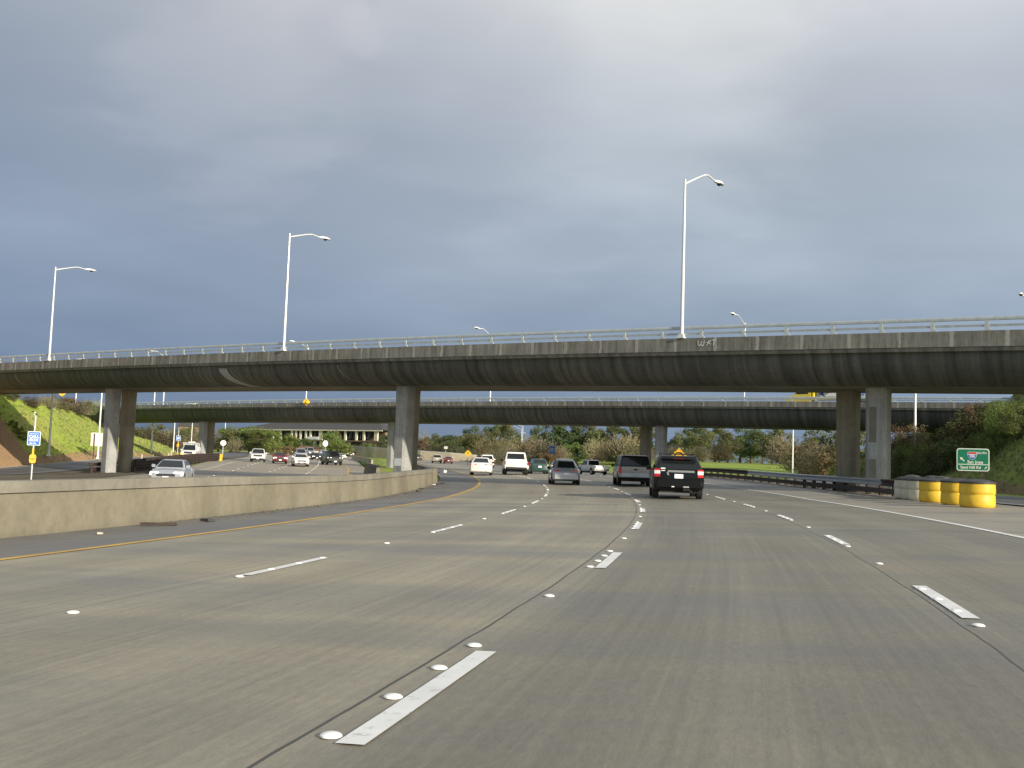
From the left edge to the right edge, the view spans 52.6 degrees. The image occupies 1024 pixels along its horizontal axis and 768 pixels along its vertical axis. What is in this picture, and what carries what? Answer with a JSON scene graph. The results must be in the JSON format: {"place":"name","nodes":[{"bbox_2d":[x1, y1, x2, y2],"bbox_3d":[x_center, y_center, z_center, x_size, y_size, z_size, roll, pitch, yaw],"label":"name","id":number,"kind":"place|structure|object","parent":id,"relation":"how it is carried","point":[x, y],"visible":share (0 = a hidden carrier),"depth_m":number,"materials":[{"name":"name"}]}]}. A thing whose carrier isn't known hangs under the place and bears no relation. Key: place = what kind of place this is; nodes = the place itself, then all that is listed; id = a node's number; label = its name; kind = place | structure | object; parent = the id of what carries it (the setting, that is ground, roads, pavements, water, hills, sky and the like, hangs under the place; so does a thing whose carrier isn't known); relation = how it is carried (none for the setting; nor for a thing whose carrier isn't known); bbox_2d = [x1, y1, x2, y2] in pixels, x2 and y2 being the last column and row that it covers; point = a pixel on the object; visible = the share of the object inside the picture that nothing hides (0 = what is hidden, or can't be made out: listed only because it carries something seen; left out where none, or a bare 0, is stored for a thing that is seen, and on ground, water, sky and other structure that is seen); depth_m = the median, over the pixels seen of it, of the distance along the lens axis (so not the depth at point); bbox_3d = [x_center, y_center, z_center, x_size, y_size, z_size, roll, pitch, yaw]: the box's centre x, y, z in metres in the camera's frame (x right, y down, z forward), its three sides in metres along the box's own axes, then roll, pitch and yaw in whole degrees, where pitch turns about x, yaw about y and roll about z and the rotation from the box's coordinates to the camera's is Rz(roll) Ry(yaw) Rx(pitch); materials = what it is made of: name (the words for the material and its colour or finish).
{"place":"outdoors","nodes":[
{"label":"outdoors","id":0,"kind":"place"},
{"bbox_2d":[0,395,178,466],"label":"embankment","id":1,"kind":"structure","parent":0,"point":[15,450],"depth_m":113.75,"materials":[{"name":"green plant"}]},
{"bbox_2d":[70,397,95,415],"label":"bush","id":2,"kind":"object","parent":1,"relation":"on","point":[81,410],"visible":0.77,"depth_m":145.29,"materials":[{"name":"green plant"}]},
{"bbox_2d":[0,455,249,479],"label":"gore dirt","id":3,"kind":"structure","parent":0,"point":[81,474],"depth_m":82.24,"materials":[{"name":"brown soil"}]},
{"bbox_2d":[0,452,249,474],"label":"entry ramp","id":4,"kind":"structure","parent":0,"point":[55,467],"depth_m":99.72,"materials":[{"name":"grey asphalt"}]},
{"bbox_2d":[180,442,200,454],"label":"pickup truck","id":5,"kind":"object","parent":4,"relation":"on","point":[190,448],"visible":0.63,"depth_m":138.68,"materials":[{"name":"white paint"}]},
{"bbox_2d":[0,469,431,537],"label":"median barrier","id":6,"kind":"object","parent":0,"point":[37,507],"visible":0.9,"depth_m":23.25,"materials":[{"name":"concrete"}]},
{"bbox_2d":[110,453,364,477],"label":"opposing road","id":7,"kind":"structure","parent":0,"point":[243,467],"depth_m":105.44,"materials":[{"name":"concrete"}]},
{"bbox_2d":[150,459,193,476],"bbox_3d":[-19.425,5.051,59.288,2.142,1.474,4.934,3,-5,-9],"label":"sedan car","id":8,"kind":"object","parent":7,"relation":"on","point":[172,468],"visible":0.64,"depth_m":58.25,"materials":[{"name":"silver paint"}]},
{"bbox_2d":[249,448,266,461],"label":"suv car","id":9,"kind":"object","parent":7,"relation":"on","point":[258,454],"visible":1,"depth_m":134.03,"materials":[{"name":"white paint"}]},
{"bbox_2d":[291,453,309,466],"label":"sedan car","id":10,"kind":"object","parent":7,"relation":"on","point":[301,459],"visible":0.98,"depth_m":112.99,"materials":[{"name":"white paint"}]},
{"bbox_2d":[320,451,342,464],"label":"suv car","id":11,"kind":"object","parent":7,"relation":"on","point":[334,457],"visible":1,"depth_m":129.03,"materials":[{"name":"grey paint"}]},
{"bbox_2d":[0,463,476,557],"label":"shoulder","id":12,"kind":"object","parent":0,"point":[456,482],"visible":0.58,"depth_m":22.05},
{"bbox_2d":[0,460,1023,767],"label":"freeway road","id":13,"kind":"structure","parent":0,"point":[712,628],"depth_m":7.46,"materials":[{"name":"concrete"}]},
{"bbox_2d":[0,463,480,559],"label":"yellow edge line","id":14,"kind":"object","parent":13,"relation":"on","point":[479,482],"visible":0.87,"depth_m":19.31,"materials":[{"name":"yellow paint"}]},
{"bbox_2d":[241,466,548,574],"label":"dashed lane line","id":15,"kind":"object","parent":13,"relation":"on","point":[279,567],"visible":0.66,"depth_m":13.10,"materials":[{"name":"white paint"}]},
{"bbox_2d":[469,457,494,474],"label":"sedan car","id":16,"kind":"object","parent":13,"relation":"on","point":[481,465],"visible":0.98,"depth_m":88.02,"materials":[{"name":"white paint"}]},
{"bbox_2d":[335,473,644,744],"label":"dashed lane line","id":17,"kind":"object","parent":13,"relation":"on","point":[369,730],"visible":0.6,"depth_m":5.51,"materials":[{"name":"white paint"}]},
{"bbox_2d":[501,452,528,474],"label":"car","id":18,"kind":"object","parent":13,"relation":"on","point":[515,462],"visible":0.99,"depth_m":92.25,"materials":[{"name":"white paint"}]},
{"bbox_2d":[528,459,548,473],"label":"hatchback car","id":19,"kind":"object","parent":13,"relation":"on","point":[538,465],"visible":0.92,"depth_m":100.36,"materials":[{"name":"green paint"}]},
{"bbox_2d":[547,459,579,484],"bbox_3d":[3.257,5.481,64.929,2.001,1.579,4.223,2,-5,-2],"label":"hatchback car","id":20,"kind":"object","parent":13,"relation":"on","point":[564,470],"visible":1,"depth_m":63.22,"materials":[{"name":"silver paint"}]},
{"bbox_2d":[578,460,608,474],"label":"pickup truck","id":21,"kind":"object","parent":13,"relation":"on","point":[592,467],"visible":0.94,"depth_m":112.94,"materials":[{"name":"white paint"}]},
{"bbox_2d":[611,455,651,485],"bbox_3d":[7.330,5.278,63.476,2.345,1.834,5.519,2,-5,2],"label":"pickup truck","id":22,"kind":"object","parent":13,"relation":"on","point":[630,468],"visible":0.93,"depth_m":60.97,"materials":[{"name":"grey paint"}]},
{"bbox_2d":[646,453,703,498],"bbox_3d":[6.899,3.868,43.792,2.411,1.842,5.136,2,-5,6],"label":"suv car","id":23,"kind":"object","parent":13,"relation":"on","point":[672,472],"visible":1,"depth_m":41.39,"materials":[{"name":"black paint"}]},
{"bbox_2d":[706,483,1023,537],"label":"white edge line","id":24,"kind":"object","parent":13,"relation":"on","point":[905,514],"visible":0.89,"depth_m":25.95,"materials":[{"name":"white paint"}]},
{"bbox_2d":[0,0,1023,463],"label":"sky","id":25,"kind":"structure","parent":0,"point":[494,166],"materials":[{"name":"grey"}]},
{"bbox_2d":[9,449,1023,506],"bbox_3d":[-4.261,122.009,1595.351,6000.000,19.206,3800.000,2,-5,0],"label":"ground","id":26,"kind":"structure","parent":0,"point":[746,466],"depth_m":223.14,"materials":[{"name":"green plant"}]},
{"bbox_2d":[27,412,40,479],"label":"call box","id":27,"kind":"object","parent":26,"relation":"on","point":[34,438],"visible":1,"depth_m":67.79,"materials":[{"name":"metal"}]},
{"bbox_2d":[88,453,205,472],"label":"guardrail","id":28,"kind":"object","parent":26,"relation":"on","point":[91,468],"visible":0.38,"depth_m":101.85,"materials":[{"name":"grey metal"}]},
{"bbox_2d":[134,423,166,442],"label":"tree","id":29,"kind":"object","parent":26,"relation":"on","point":[159,427],"visible":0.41,"depth_m":217.97,"materials":[{"name":"green plant"}]},
{"bbox_2d":[149,427,191,451],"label":"bush","id":30,"kind":"object","parent":26,"relation":"on","point":[170,444],"visible":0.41,"depth_m":220.34,"materials":[{"name":"green plant"}]},
{"bbox_2d":[131,453,219,471],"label":"guardrail","id":31,"kind":"object","parent":26,"relation":"on","point":[147,464],"visible":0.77,"depth_m":108.48,"materials":[{"name":"grey metal"}]},
{"bbox_2d":[224,438,245,452],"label":"bush","id":32,"kind":"object","parent":26,"relation":"on","point":[234,447],"visible":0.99,"depth_m":260.71,"materials":[{"name":"green plant"}]},
{"bbox_2d":[221,427,249,449],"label":"tree","id":33,"kind":"object","parent":26,"relation":"on","point":[230,434],"visible":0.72,"depth_m":267.19,"materials":[{"name":"green plant"}]},
{"bbox_2d":[236,426,257,452],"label":"bush","id":34,"kind":"object","parent":26,"relation":"on","point":[244,431],"visible":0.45,"depth_m":265.86,"materials":[{"name":"green plant"}]},
{"bbox_2d":[246,426,276,449],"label":"bush","id":35,"kind":"object","parent":26,"relation":"on","point":[255,442],"visible":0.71,"depth_m":260.96,"materials":[{"name":"green plant"}]},
{"bbox_2d":[261,427,282,453],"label":"bush","id":36,"kind":"object","parent":26,"relation":"on","point":[266,435],"visible":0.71,"depth_m":253.53,"materials":[{"name":"green plant"}]},
{"bbox_2d":[236,423,418,451],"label":"office building","id":37,"kind":"structure","parent":26,"relation":"on","point":[370,433],"depth_m":353.67,"materials":[{"name":"brown paint"}]},
{"bbox_2d":[350,446,477,461],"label":"retaining wall","id":38,"kind":"structure","parent":26,"relation":"on","point":[372,452],"depth_m":247.81,"materials":[{"name":"concrete"}]},
{"bbox_2d":[350,441,501,453],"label":"chain fence","id":39,"kind":"object","parent":38,"relation":"on","point":[426,447],"visible":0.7,"depth_m":247.11,"materials":[{"name":"grey metal"}]},
{"bbox_2d":[428,435,464,451],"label":"tree","id":40,"kind":"object","parent":26,"relation":"on","point":[445,439],"visible":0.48,"depth_m":298.30,"materials":[{"name":"green plant"}]},
{"bbox_2d":[464,430,489,454],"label":"tree","id":41,"kind":"object","parent":26,"relation":"on","point":[473,439],"visible":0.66,"depth_m":318.70,"materials":[{"name":"green plant"}]},
{"bbox_2d":[470,434,499,454],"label":"tree","id":42,"kind":"object","parent":26,"relation":"on","point":[485,448],"visible":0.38,"depth_m":298.01,"materials":[{"name":"brown plant"}]},
{"bbox_2d":[484,433,517,454],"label":"tree","id":43,"kind":"object","parent":26,"relation":"on","point":[502,445],"visible":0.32,"depth_m":268.82,"materials":[{"name":"beige plant"}]},
{"bbox_2d":[483,425,519,449],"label":"tree","id":44,"kind":"object","parent":26,"relation":"on","point":[506,428],"visible":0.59,"depth_m":299.75,"materials":[{"name":"green plant"}]},
{"bbox_2d":[0,315,1023,494],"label":"overpass","id":45,"kind":"object","parent":26,"relation":"on","point":[879,368],"visible":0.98,"depth_m":59.18,"materials":[{"name":"concrete"}]},
{"bbox_2d":[46,267,96,360],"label":"street lamp","id":46,"kind":"object","parent":45,"relation":"on","point":[51,327],"visible":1,"depth_m":92.96,"materials":[{"name":"metal"}]},
{"bbox_2d":[279,233,330,350],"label":"street lamp","id":47,"kind":"object","parent":45,"relation":"on","point":[283,348],"visible":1,"depth_m":74.51,"materials":[{"name":"metal"}]},
{"bbox_2d":[676,174,723,337],"bbox_3d":[10.612,-7.063,57.691,0.420,9.681,5.010,-1,-6,36],"label":"street lamp","id":48,"kind":"object","parent":45,"relation":"on","point":[718,183],"visible":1,"depth_m":55.75,"materials":[{"name":"metal"}]},
{"bbox_2d":[524,425,553,447],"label":"tree","id":49,"kind":"object","parent":26,"relation":"on","point":[534,433],"visible":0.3,"depth_m":329.29,"materials":[{"name":"green plant"}]},
{"bbox_2d":[518,438,565,464],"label":"bush","id":50,"kind":"object","parent":26,"relation":"on","point":[534,453],"visible":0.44,"depth_m":228.54,"materials":[{"name":"brown plant"}]},
{"bbox_2d":[87,397,1012,467],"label":"overpass","id":51,"kind":"object","parent":26,"relation":"on","point":[661,417],"visible":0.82,"depth_m":111.67,"materials":[{"name":"concrete"}]},
{"bbox_2d":[786,393,865,401],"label":"tow truck","id":52,"kind":"object","parent":51,"relation":"on","point":[810,395],"visible":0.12,"depth_m":98.50,"materials":[{"name":"yellow paint"}]},
{"bbox_2d":[546,426,581,452],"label":"tree","id":53,"kind":"object","parent":26,"relation":"on","point":[559,430],"visible":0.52,"depth_m":326.19,"materials":[{"name":"green plant"}]},
{"bbox_2d":[560,426,590,457],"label":"tree","id":54,"kind":"object","parent":26,"relation":"on","point":[578,430],"visible":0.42,"depth_m":326.19,"materials":[{"name":"green plant"}]},
{"bbox_2d":[564,443,587,461],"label":"bush","id":55,"kind":"object","parent":26,"relation":"on","point":[573,447],"visible":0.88,"depth_m":258.80,"materials":[{"name":"green plant"}]},
{"bbox_2d":[581,435,607,459],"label":"tree","id":56,"kind":"object","parent":26,"relation":"on","point":[588,451],"visible":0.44,"depth_m":258.56,"materials":[{"name":"beige plant"}]},
{"bbox_2d":[585,426,616,449],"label":"tree","id":57,"kind":"object","parent":26,"relation":"on","point":[595,434],"visible":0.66,"depth_m":317.77,"materials":[{"name":"green plant"}]},
{"bbox_2d":[598,435,631,463],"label":"tree","id":58,"kind":"object","parent":26,"relation":"on","point":[608,457],"visible":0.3,"depth_m":238.80,"materials":[{"name":"green plant"}]},
{"bbox_2d":[424,438,819,463],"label":"distant woods","id":59,"kind":"object","parent":26,"relation":"on","point":[754,461],"visible":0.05,"depth_m":474.74,"materials":[{"name":"green plant"}]},
{"bbox_2d":[605,431,639,461],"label":"tree","id":60,"kind":"object","parent":26,"relation":"on","point":[619,451],"visible":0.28,"depth_m":233.85,"materials":[{"name":"beige plant"}]},
{"bbox_2d":[671,430,696,453],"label":"tree","id":61,"kind":"object","parent":26,"relation":"on","point":[680,440],"visible":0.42,"depth_m":299.83,"materials":[{"name":"green plant"}]},
{"bbox_2d":[686,430,712,461],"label":"tree","id":62,"kind":"object","parent":26,"relation":"on","point":[694,440],"visible":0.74,"depth_m":288.77,"materials":[{"name":"green plant"}]},
{"bbox_2d":[685,444,713,460],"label":"bush","id":63,"kind":"object","parent":26,"relation":"on","point":[700,454],"visible":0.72,"depth_m":263.40,"materials":[{"name":"green plant"}]},
{"bbox_2d":[698,428,727,461],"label":"tree","id":64,"kind":"object","parent":26,"relation":"on","point":[716,431],"visible":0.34,"depth_m":299.74,"materials":[{"name":"green plant"}]},
{"bbox_2d":[704,441,734,461],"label":"bush","id":65,"kind":"object","parent":26,"relation":"on","point":[721,456],"visible":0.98,"depth_m":268.48,"materials":[{"name":"green plant"}]},
{"bbox_2d":[714,430,743,462],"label":"tree","id":66,"kind":"object","parent":26,"relation":"on","point":[728,435],"visible":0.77,"depth_m":278.57,"materials":[{"name":"green plant"}]},
{"bbox_2d":[736,429,763,462],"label":"tree","id":67,"kind":"object","parent":26,"relation":"on","point":[745,445],"visible":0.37,"depth_m":289.10,"materials":[{"name":"green plant"}]},
{"bbox_2d":[747,431,775,463],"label":"tree","id":68,"kind":"object","parent":26,"relation":"on","point":[755,450],"visible":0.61,"depth_m":279.20,"materials":[{"name":"green plant"}]},
{"bbox_2d":[761,435,784,463],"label":"tree","id":69,"kind":"object","parent":26,"relation":"on","point":[768,443],"visible":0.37,"depth_m":268.70,"materials":[{"name":"green plant"}]},
{"bbox_2d":[761,434,800,464],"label":"bush","id":70,"kind":"object","parent":26,"relation":"on","point":[773,457],"visible":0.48,"depth_m":258.84,"materials":[{"name":"brown plant"}]},
{"bbox_2d":[766,435,822,471],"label":"bush","id":71,"kind":"object","parent":26,"relation":"on","point":[788,462],"visible":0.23,"depth_m":189.50,"materials":[{"name":"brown plant"}]},
{"bbox_2d":[702,468,894,496],"bbox_3d":[15.446,7.562,84.623,2.117,1.471,81.741,2,-5,-3],"label":"guardrail","id":72,"kind":"object","parent":26,"relation":"on","point":[869,482],"visible":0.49,"depth_m":58.70,"materials":[{"name":"grey metal"}]},
{"bbox_2d":[785,440,831,472],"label":"bush","id":73,"kind":"object","parent":26,"relation":"on","point":[799,450],"visible":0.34,"depth_m":170.18,"materials":[{"name":"green plant"}]},
{"bbox_2d":[784,439,835,475],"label":"bush","id":74,"kind":"object","parent":26,"relation":"on","point":[805,466],"visible":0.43,"depth_m":159.02,"materials":[{"name":"brown plant"}]},
{"bbox_2d":[801,430,835,453],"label":"tree","id":75,"kind":"object","parent":26,"relation":"on","point":[822,438],"visible":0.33,"depth_m":201.59,"materials":[{"name":"green plant"}]},
{"bbox_2d":[809,446,835,475],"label":"bush","id":76,"kind":"object","parent":26,"relation":"on","point":[822,456],"visible":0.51,"depth_m":149.32,"materials":[{"name":"brown plant"}]},
{"bbox_2d":[957,448,989,478],"bbox_3d":[28.462,5.177,63.905,1.855,2.388,0.186,0,-5,23],"label":"guide sign","id":77,"kind":"object","parent":26,"relation":"on","point":[971,459],"visible":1,"depth_m":63.87,"materials":[{"name":"green metal"}]},
{"bbox_2d":[582,472,816,487],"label":"shoulder","id":78,"kind":"object","parent":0,"point":[736,483],"visible":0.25,"depth_m":67.69},
{"bbox_2d":[609,473,1023,505],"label":"exit ramp","id":79,"kind":"structure","parent":0,"point":[1010,500],"depth_m":48.23,"materials":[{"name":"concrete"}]},
{"bbox_2d":[742,488,1023,536],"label":"road shoulder","id":80,"kind":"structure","parent":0,"point":[1007,519],"depth_m":33.07},
{"bbox_2d":[894,476,908,497],"bbox_3d":[16.629,4.360,43.649,0.998,0.930,0.998,4,-5,-21],"label":"sand barrel","id":81,"kind":"object","parent":80,"relation":"on","point":[897,487],"visible":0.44,"depth_m":43.45,"materials":[{"name":"beige plastic"}]},
{"bbox_2d":[908,477,925,499],"bbox_3d":[16.520,4.228,41.825,0.998,0.930,0.998,6,-6,-44],"label":"sand barrel","id":82,"kind":"object","parent":80,"relation":"on","point":[913,488],"visible":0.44,"depth_m":41.58,"materials":[{"name":"beige plastic"}]},
{"bbox_2d":[918,477,943,502],"bbox_3d":[16.123,4.038,39.503,1.165,0.930,1.165,4,-5,-25],"label":"sand barrel","id":83,"kind":"object","parent":80,"relation":"on","point":[929,490],"visible":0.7,"depth_m":39.09,"materials":[{"name":"yellow plastic"}]},
{"bbox_2d":[940,478,965,504],"bbox_3d":[15.879,3.827,36.909,1.165,0.930,1.165,2,-5,-4],"label":"sand barrel","id":84,"kind":"object","parent":80,"relation":"on","point":[949,490],"visible":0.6,"depth_m":36.56,"materials":[{"name":"yellow plastic"}]},
{"bbox_2d":[958,479,996,507],"bbox_3d":[15.435,3.617,34.336,1.165,0.930,1.165,5,-6,-36],"label":"sand barrel","id":85,"kind":"object","parent":80,"relation":"on","point":[980,493],"visible":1,"depth_m":33.88,"materials":[{"name":"yellow plastic"}]},
{"bbox_2d":[828,394,1023,495],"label":"embankment","id":86,"kind":"structure","parent":0,"point":[1018,487],"depth_m":69.90,"materials":[{"name":"green plant"}]},
{"bbox_2d":[891,449,921,478],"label":"bush","id":87,"kind":"object","parent":86,"relation":"on","point":[902,462],"visible":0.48,"depth_m":83.21,"materials":[{"name":"green plant"}]},
{"bbox_2d":[891,425,923,472],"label":"bush","id":88,"kind":"object","parent":86,"relation":"on","point":[896,431],"visible":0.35,"depth_m":85.84,"materials":[{"name":"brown plant"}]},
{"bbox_2d":[892,423,939,466],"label":"bush","id":89,"kind":"object","parent":86,"relation":"on","point":[919,436],"visible":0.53,"depth_m":84.88,"materials":[{"name":"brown plant"}]},
{"bbox_2d":[901,441,935,475],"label":"bush","id":90,"kind":"object","parent":86,"relation":"on","point":[924,446],"visible":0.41,"depth_m":82.24,"materials":[{"name":"green plant"}]},
{"bbox_2d":[900,459,938,476],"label":"bush","id":91,"kind":"object","parent":86,"relation":"on","point":[907,470],"visible":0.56,"depth_m":80.14,"materials":[{"name":"green plant"}]},
{"bbox_2d":[906,444,954,475],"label":"bush","id":92,"kind":"object","parent":86,"relation":"on","point":[926,464],"visible":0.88,"depth_m":79.16,"materials":[{"name":"green plant"}]},
{"bbox_2d":[925,439,960,470],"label":"bush","id":93,"kind":"object","parent":86,"relation":"on","point":[940,456],"visible":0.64,"depth_m":79.11,"materials":[{"name":"green plant"}]},
{"bbox_2d":[934,413,989,449],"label":"bush","id":94,"kind":"object","parent":86,"relation":"on","point":[952,426],"visible":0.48,"depth_m":79.86,"materials":[{"name":"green plant"}]},
{"bbox_2d":[950,402,1000,447],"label":"bush","id":95,"kind":"object","parent":86,"relation":"on","point":[968,411],"visible":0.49,"depth_m":79.45,"materials":[{"name":"green plant"}]},
{"bbox_2d":[952,401,1006,448],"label":"bush","id":96,"kind":"object","parent":86,"relation":"on","point":[967,423],"visible":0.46,"depth_m":79.42,"materials":[{"name":"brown plant"}]},
{"bbox_2d":[967,401,1010,439],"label":"bush","id":97,"kind":"object","parent":86,"relation":"on","point":[981,411],"visible":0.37,"depth_m":78.57,"materials":[{"name":"green plant"}]},
{"bbox_2d":[975,421,1009,450],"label":"bush","id":98,"kind":"object","parent":86,"relation":"on","point":[992,429],"visible":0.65,"depth_m":74.82,"materials":[{"name":"green plant"}]},
{"bbox_2d":[983,400,1021,438],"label":"bush","id":99,"kind":"object","parent":86,"relation":"on","point":[998,408],"visible":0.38,"depth_m":75.84,"materials":[{"name":"green plant"}]},
{"bbox_2d":[991,401,1023,441],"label":"bush","id":100,"kind":"object","parent":86,"relation":"on","point":[1016,427],"visible":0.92,"depth_m":72.55,"materials":[{"name":"green plant"}]},
{"bbox_2d":[1000,403,1023,435],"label":"bush","id":101,"kind":"object","parent":86,"relation":"on","point":[1017,415],"visible":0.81,"depth_m":72.63,"materials":[{"name":"green plant"}]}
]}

